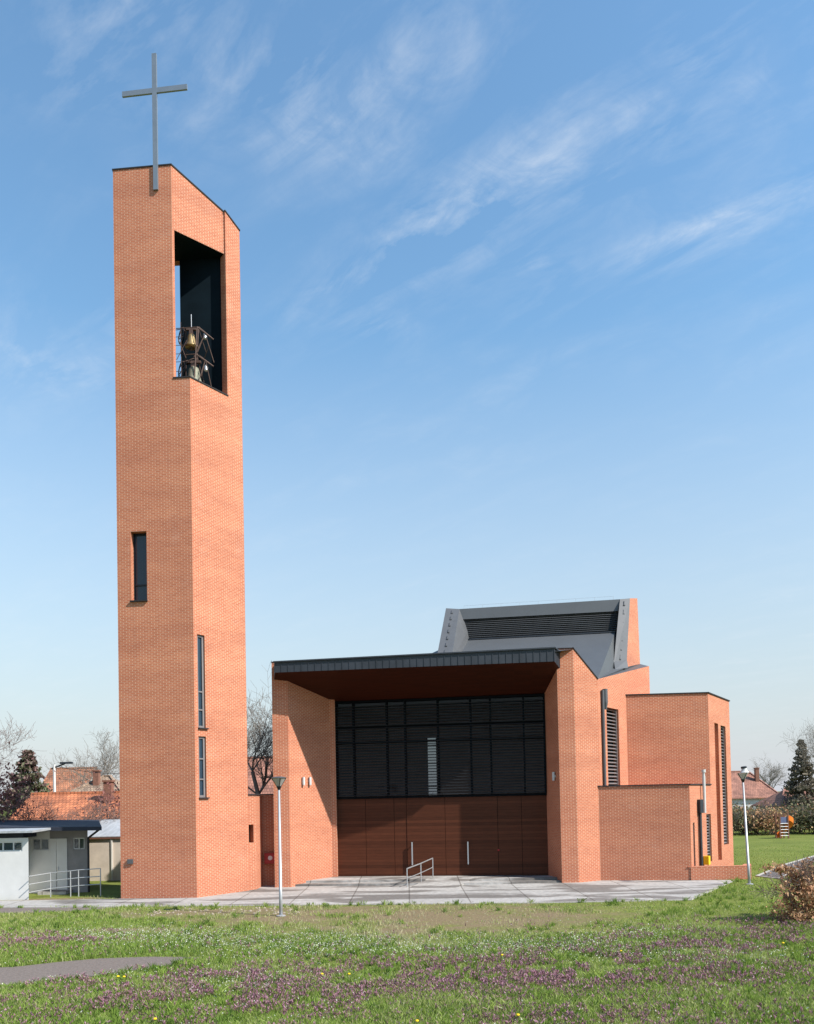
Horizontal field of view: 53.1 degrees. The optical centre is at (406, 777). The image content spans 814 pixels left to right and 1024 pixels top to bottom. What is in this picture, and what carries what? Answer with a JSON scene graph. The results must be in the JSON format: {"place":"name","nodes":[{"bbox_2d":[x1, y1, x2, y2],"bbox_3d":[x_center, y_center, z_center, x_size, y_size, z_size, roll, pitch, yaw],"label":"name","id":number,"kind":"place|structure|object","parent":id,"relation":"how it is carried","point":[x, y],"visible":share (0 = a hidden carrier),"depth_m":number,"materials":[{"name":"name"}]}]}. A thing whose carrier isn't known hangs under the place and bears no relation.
{"place":"outdoors","nodes":[
{"label":"outdoors","id":0,"kind":"place"},
{"bbox_2d":[0,908,104,912],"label":"road","id":1,"kind":"structure","parent":0,"point":[9,910],"depth_m":32.24,"materials":[{"name":"grey asphalt"}]},
{"bbox_2d":[0,957,198,984],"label":"path","id":2,"kind":"structure","parent":0,"point":[11,975],"depth_m":20.67,"materials":[{"name":"concrete"}]},
{"bbox_2d":[121,907,298,916],"bbox_3d":[-7.306,5.028,30.717,6.752,0.063,2.326,-1,-1,0],"label":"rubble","id":3,"kind":"object","parent":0,"point":[290,909],"visible":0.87,"depth_m":30.60,"materials":[{"name":"stone"}]},
{"bbox_2d":[0,875,729,906],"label":"plaza","id":4,"kind":"structure","parent":0,"point":[606,890],"depth_m":34.75,"materials":[{"name":"concrete"}]},
{"bbox_2d":[112,53,248,897],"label":"bell tower","id":5,"kind":"structure","parent":4,"relation":"on","point":[182,668],"depth_m":36.00,"materials":[{"name":"brick"}]},
{"bbox_2d":[133,533,146,599],"bbox_3d":[-11.765,-9.301,36.103,0.719,3.063,0.123,-1,-1,0],"label":"window","id":6,"kind":"structure","parent":5,"relation":"in","point":[139,540],"depth_m":36.13,"materials":[{"name":"black glass"}]},
{"bbox_2d":[176,314,213,385],"bbox_3d":[-9.659,-19.085,37.124,1.808,3.861,1.131,-1,-1,0],"label":"bell scaffold","id":7,"kind":"object","parent":5,"relation":"attached to","point":[197,355],"visible":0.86,"depth_m":36.83,"materials":[{"name":"metal"}]},
{"bbox_2d":[185,328,197,350],"bbox_3d":[-9.764,-19.829,36.857,0.580,1.046,0.580,-1,-1,0],"label":"church bell","id":8,"kind":"object","parent":7,"relation":"hanging from","point":[190,343],"visible":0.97,"depth_m":36.77,"materials":[{"name":"brown metal"}]},
{"bbox_2d":[187,360,200,380],"bbox_3d":[-9.642,-18.209,36.867,0.840,1.310,0.840,-1,-1,0],"label":"church bell","id":9,"kind":"object","parent":7,"relation":"hanging from","point":[191,372],"visible":0.43,"depth_m":36.70,"materials":[{"name":"metal"}]},
{"bbox_2d":[197,635,204,727],"bbox_3d":[-9.126,-4.226,35.852,0.290,4.106,0.361,-1,-1,0],"label":"window","id":10,"kind":"structure","parent":5,"relation":"in","point":[200,654],"depth_m":35.91,"materials":[{"name":"grey glass"}]},
{"bbox_2d":[198,736,204,797],"bbox_3d":[-9.051,-0.461,35.758,0.290,2.679,0.361,-1,-1,0],"label":"window","id":11,"kind":"structure","parent":5,"relation":"in","point":[201,739],"depth_m":35.81,"materials":[{"name":"grey glass"}]},
{"bbox_2d":[406,858,433,886],"bbox_3d":[0.653,4.540,39.013,0.083,1.172,3.086,-2,-2,25],"label":"handrail","id":12,"kind":"object","parent":4,"relation":"on","point":[420,870],"visible":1,"depth_m":39.00,"materials":[{"name":"metal"}]},
{"bbox_2d":[271,596,733,887],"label":"church","id":13,"kind":"structure","parent":4,"relation":"on","point":[569,748],"depth_m":40.69,"materials":[{"name":"brick"}]},
{"bbox_2d":[394,798,407,875],"bbox_3d":[-0.309,3.009,41.237,0.623,3.911,0.080,-1,-1,9],"label":"door leaf","id":14,"kind":"structure","parent":13,"relation":"in","point":[400,809],"depth_m":41.20,"materials":[{"name":"brown wood"}]},
{"bbox_2d":[406,797,445,875],"bbox_3d":[0.960,2.977,40.950,1.937,3.911,0.225,-1,-1,9],"label":"door leaf","id":15,"kind":"structure","parent":13,"relation":"in","point":[426,839],"depth_m":40.98,"materials":[{"name":"brown wood"}]},
{"bbox_2d":[427,738,437,793],"bbox_3d":[1.857,-0.818,59.868,0.760,4.353,0.060,-1,-1,0],"label":"window","id":16,"kind":"structure","parent":13,"relation":"in","point":[427,738],"depth_m":59.84,"materials":[{"name":"grey glass"}]},
{"bbox_2d":[445,796,498,874],"bbox_3d":[3.221,2.923,40.605,2.603,3.911,0.225,-1,-1,9],"label":"door leaf","id":17,"kind":"structure","parent":13,"relation":"in","point":[471,823],"depth_m":40.63,"materials":[{"name":"brown wood"}]},
{"bbox_2d":[703,856,710,865],"bbox_3d":[14.795,4.211,40.140,0.250,0.683,0.300,-2,-2,36],"label":"meter box","id":18,"kind":"object","parent":13,"relation":"attached to","point":[706,859],"visible":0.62,"depth_m":40.04,"materials":[{"name":"yellow paint"}]},
{"bbox_2d":[0,791,813,1023],"bbox_3d":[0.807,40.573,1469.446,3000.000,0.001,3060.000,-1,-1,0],"label":"ground","id":19,"kind":"structure","parent":0,"point":[758,842],"depth_m":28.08,"materials":[{"name":"green plant"}]},
{"bbox_2d":[0,715,38,782],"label":"bare tree","id":20,"kind":"object","parent":19,"relation":"on","point":[2,764],"visible":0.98,"depth_m":53.05,"materials":[{"name":"grey plant"}]},
{"bbox_2d":[0,749,52,817],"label":"conifer tree","id":21,"kind":"object","parent":19,"relation":"on","point":[27,765],"visible":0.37,"depth_m":55.62,"materials":[{"name":"green plant"}]},
{"bbox_2d":[0,742,79,837],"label":"shrub","id":22,"kind":"object","parent":19,"relation":"on","point":[8,802],"visible":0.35,"depth_m":43.27,"materials":[{"name":"red plant"}]},
{"bbox_2d":[0,820,101,899],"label":"service hut","id":23,"kind":"object","parent":19,"relation":"on","point":[23,857],"visible":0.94,"depth_m":38.38,"materials":[{"name":"white paint"}]},
{"bbox_2d":[0,841,21,851],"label":"window","id":24,"kind":"structure","parent":23,"relation":"in","point":[12,845],"depth_m":35.95,"materials":[{"name":"grey glass"}]},
{"bbox_2d":[32,838,48,849],"bbox_3d":[-17.309,3.158,38.512,0.803,0.542,0.060,-1,-1,0],"label":"window","id":25,"kind":"structure","parent":23,"relation":"in","point":[37,844],"depth_m":38.54,"materials":[{"name":"white metal"}]},
{"bbox_2d":[50,838,67,889],"bbox_3d":[-16.427,4.080,38.374,0.802,2.399,0.100,-1,-1,0],"label":"door","id":26,"kind":"structure","parent":23,"relation":"in","point":[58,858],"depth_m":38.38,"materials":[{"name":"white paint"}]},
{"bbox_2d":[73,838,84,848],"bbox_3d":[-15.503,3.122,38.512,0.543,0.542,0.060,-1,-1,0],"label":"window","id":27,"kind":"structure","parent":23,"relation":"in","point":[78,843],"depth_m":38.54,"materials":[{"name":"white metal"}]},
{"bbox_2d":[28,868,100,896],"bbox_3d":[-15.296,4.730,36.445,2.979,1.259,0.883,-1,-2,-22],"label":"handrail","id":28,"kind":"object","parent":19,"relation":"on","point":[70,886],"visible":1,"depth_m":36.58,"materials":[{"name":"silver metal"}]},
{"bbox_2d":[11,780,119,849],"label":"cottage","id":29,"kind":"structure","parent":19,"relation":"on","point":[68,800],"depth_m":52.06,"materials":[{"name":"tile"}]},
{"bbox_2d":[44,767,97,791],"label":"cottage","id":30,"kind":"structure","parent":19,"relation":"on","point":[65,782],"depth_m":88.45,"materials":[{"name":"tile"}]},
{"bbox_2d":[35,730,119,791],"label":"bare tree","id":31,"kind":"object","parent":19,"relation":"on","point":[108,762],"visible":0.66,"depth_m":73.26,"materials":[{"name":"grey plant"}]},
{"bbox_2d":[51,762,118,791],"bbox_3d":[-19.065,2.061,60.382,14.258,8.531,0.325,-1,-1,-4],"label":"utility pole","id":32,"kind":"object","parent":19,"relation":"on","point":[54,775],"visible":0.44,"depth_m":59.97,"materials":[{"name":"grey metal"}]},
{"bbox_2d":[63,772,119,823],"bbox_3d":[-17.529,2.672,47.972,6.637,6.112,6.266,0,-2,-29],"label":"shrub","id":33,"kind":"object","parent":19,"relation":"on","point":[106,810],"visible":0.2,"depth_m":48.07,"materials":[{"name":"red plant"}]},
{"bbox_2d":[69,770,119,791],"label":"cottage","id":34,"kind":"structure","parent":19,"relation":"on","point":[98,778],"depth_m":64.60,"materials":[{"name":"paint"}]},
{"bbox_2d":[88,819,120,880],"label":"garden shed","id":35,"kind":"structure","parent":19,"relation":"on","point":[104,849],"depth_m":43.92,"materials":[{"name":"beige paint"}]},
{"bbox_2d":[247,660,272,793],"bbox_3d":[-9.870,-0.637,51.699,11.042,12.787,8.667,-1,-1,0],"label":"bare tree","id":36,"kind":"object","parent":19,"relation":"on","point":[257,742],"visible":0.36,"depth_m":51.45,"materials":[{"name":"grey plant"}]},
{"bbox_2d":[247,756,273,793],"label":"cottage","id":37,"kind":"structure","parent":19,"relation":"on","point":[268,789],"depth_m":73.93,"materials":[{"name":"tile"}]},
{"bbox_2d":[248,794,274,889],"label":"brick wall","id":38,"kind":"structure","parent":19,"relation":"on","point":[261,826],"depth_m":39.23,"materials":[{"name":"orange brick"}]},
{"bbox_2d":[264,853,274,863],"bbox_3d":[-6.653,3.924,39.576,0.520,0.520,0.245,-1,-1,0],"label":"hydrant box","id":39,"kind":"object","parent":38,"relation":"attached to","point":[269,858],"visible":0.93,"depth_m":39.47,"materials":[{"name":"red paint"}]},
{"bbox_2d":[265,854,274,862],"bbox_3d":[-6.633,3.921,39.466,0.460,0.460,0.026,-1,-1,0],"label":"cabinet door","id":40,"kind":"structure","parent":39,"relation":"in","point":[269,858],"depth_m":39.47,"materials":[{"name":"red paint"}]},
{"bbox_2d":[271,776,285,916],"bbox_3d":[-4.566,2.512,29.245,0.550,5.109,0.550,-1,-1,0],"label":"street lamp","id":41,"kind":"object","parent":19,"relation":"on","point":[278,781],"visible":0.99,"depth_m":29.19,"materials":[{"name":"grey metal"}]},
{"bbox_2d":[3,880,734,907],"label":"kerb","id":42,"kind":"structure","parent":19,"relation":"on","point":[388,904],"depth_m":31.79,"materials":[{"name":"grey concrete"}]},
{"bbox_2d":[0,891,812,1023],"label":"white flowers","id":43,"kind":"object","parent":19,"relation":"on","point":[385,948],"visible":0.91,"depth_m":22.36,"materials":[{"name":"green plant"}]},
{"bbox_2d":[0,912,813,1023],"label":"dead nettle","id":44,"kind":"object","parent":19,"relation":"on","point":[562,977],"visible":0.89,"depth_m":17.98,"materials":[{"name":"purple plant"}]},
{"bbox_2d":[691,864,751,879],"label":"planter wall","id":45,"kind":"structure","parent":19,"relation":"on","point":[723,872],"depth_m":38.28,"materials":[{"name":"brick"}]},
{"bbox_2d":[736,766,753,884],"bbox_3d":[15.068,2.169,36.160,0.546,5.358,0.512,-3,-1,0],"label":"street lamp","id":46,"kind":"object","parent":19,"relation":"on","point":[743,773],"visible":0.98,"depth_m":36.11,"materials":[{"name":"grey metal"}]},
{"bbox_2d":[732,803,758,834],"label":"bare shrub","id":47,"kind":"object","parent":19,"relation":"on","point":[736,818],"visible":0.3,"depth_m":77.06,"materials":[{"name":"brown plant"}]},
{"bbox_2d":[731,768,777,809],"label":"cottage","id":48,"kind":"structure","parent":19,"relation":"on","point":[756,788],"depth_m":113.17,"materials":[{"name":"red tile"}]},
{"bbox_2d":[732,802,778,833],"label":"bare shrub","id":49,"kind":"object","parent":19,"relation":"on","point":[741,829],"visible":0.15,"depth_m":78.69,"materials":[{"name":"brown plant"}]},
{"bbox_2d":[738,805,782,833],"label":"bare shrub","id":50,"kind":"object","parent":19,"relation":"on","point":[755,831],"visible":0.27,"depth_m":78.27,"materials":[{"name":"brown plant"}]},
{"bbox_2d":[749,803,777,829],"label":"bare shrub","id":51,"kind":"object","parent":19,"relation":"on","point":[773,804],"visible":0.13,"depth_m":86.14,"materials":[{"name":"brown plant"}]},
{"bbox_2d":[749,754,790,788],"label":"bare tree","id":52,"kind":"object","parent":19,"relation":"on","point":[773,777],"visible":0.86,"depth_m":149.72,"materials":[{"name":"grey plant"}]},
{"bbox_2d":[739,798,805,834],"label":"bare shrub","id":53,"kind":"object","parent":19,"relation":"on","point":[766,819],"visible":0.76,"depth_m":75.81,"materials":[{"name":"brown plant"}]},
{"bbox_2d":[749,854,813,922],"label":"leafy shrub","id":54,"kind":"object","parent":19,"relation":"on","point":[802,879],"visible":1,"depth_m":25.59,"materials":[{"name":"red plant"}]},
{"bbox_2d":[751,789,813,808],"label":"cottage","id":55,"kind":"structure","parent":19,"relation":"on","point":[779,797],"depth_m":103.14,"materials":[{"name":"brown paint"}]},
{"bbox_2d":[757,800,808,832],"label":"bare shrub","id":56,"kind":"object","parent":19,"relation":"on","point":[790,809],"visible":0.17,"depth_m":78.71,"materials":[{"name":"brown plant"}]},
{"bbox_2d":[775,813,793,838],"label":"playground slide","id":57,"kind":"object","parent":19,"relation":"on","point":[787,822],"visible":0.98,"depth_m":69.93,"materials":[{"name":"brown paint"}]},
{"bbox_2d":[755,856,813,878],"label":"kerb","id":58,"kind":"structure","parent":19,"relation":"on","point":[758,875],"depth_m":40.66,"materials":[{"name":"grey concrete"}]},
{"bbox_2d":[780,739,813,808],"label":"conifer tree","id":59,"kind":"object","parent":19,"relation":"on","point":[806,770],"visible":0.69,"depth_m":99.50,"materials":[{"name":"green plant"}]},
{"bbox_2d":[780,717,813,768],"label":"bare tree","id":60,"kind":"object","parent":19,"relation":"on","point":[811,743],"visible":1,"depth_m":85.52,"materials":[{"name":"grey plant"}]},
{"bbox_2d":[782,800,813,833],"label":"bare shrub","id":61,"kind":"object","parent":19,"relation":"on","point":[809,819],"visible":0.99,"depth_m":76.24,"materials":[{"name":"green plant"}]},
{"bbox_2d":[789,803,811,832],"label":"bare shrub","id":62,"kind":"object","parent":19,"relation":"on","point":[802,822],"visible":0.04,"depth_m":79.91,"materials":[{"name":"brown plant"}]},
{"bbox_2d":[0,0,813,806],"label":"sky","id":63,"kind":"structure","parent":0,"point":[526,287],"materials":[{"name":"blue"}]},
{"bbox_2d":[712,844,813,890],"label":"lawn grass","id":64,"kind":"structure","parent":0,"point":[760,882],"depth_m":45.98,"materials":[{"name":"green plant"}]},
{"bbox_2d":[760,857,813,877],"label":"path","id":65,"kind":"structure","parent":0,"point":[772,873],"depth_m":41.15,"materials":[{"name":"concrete"}]}
]}

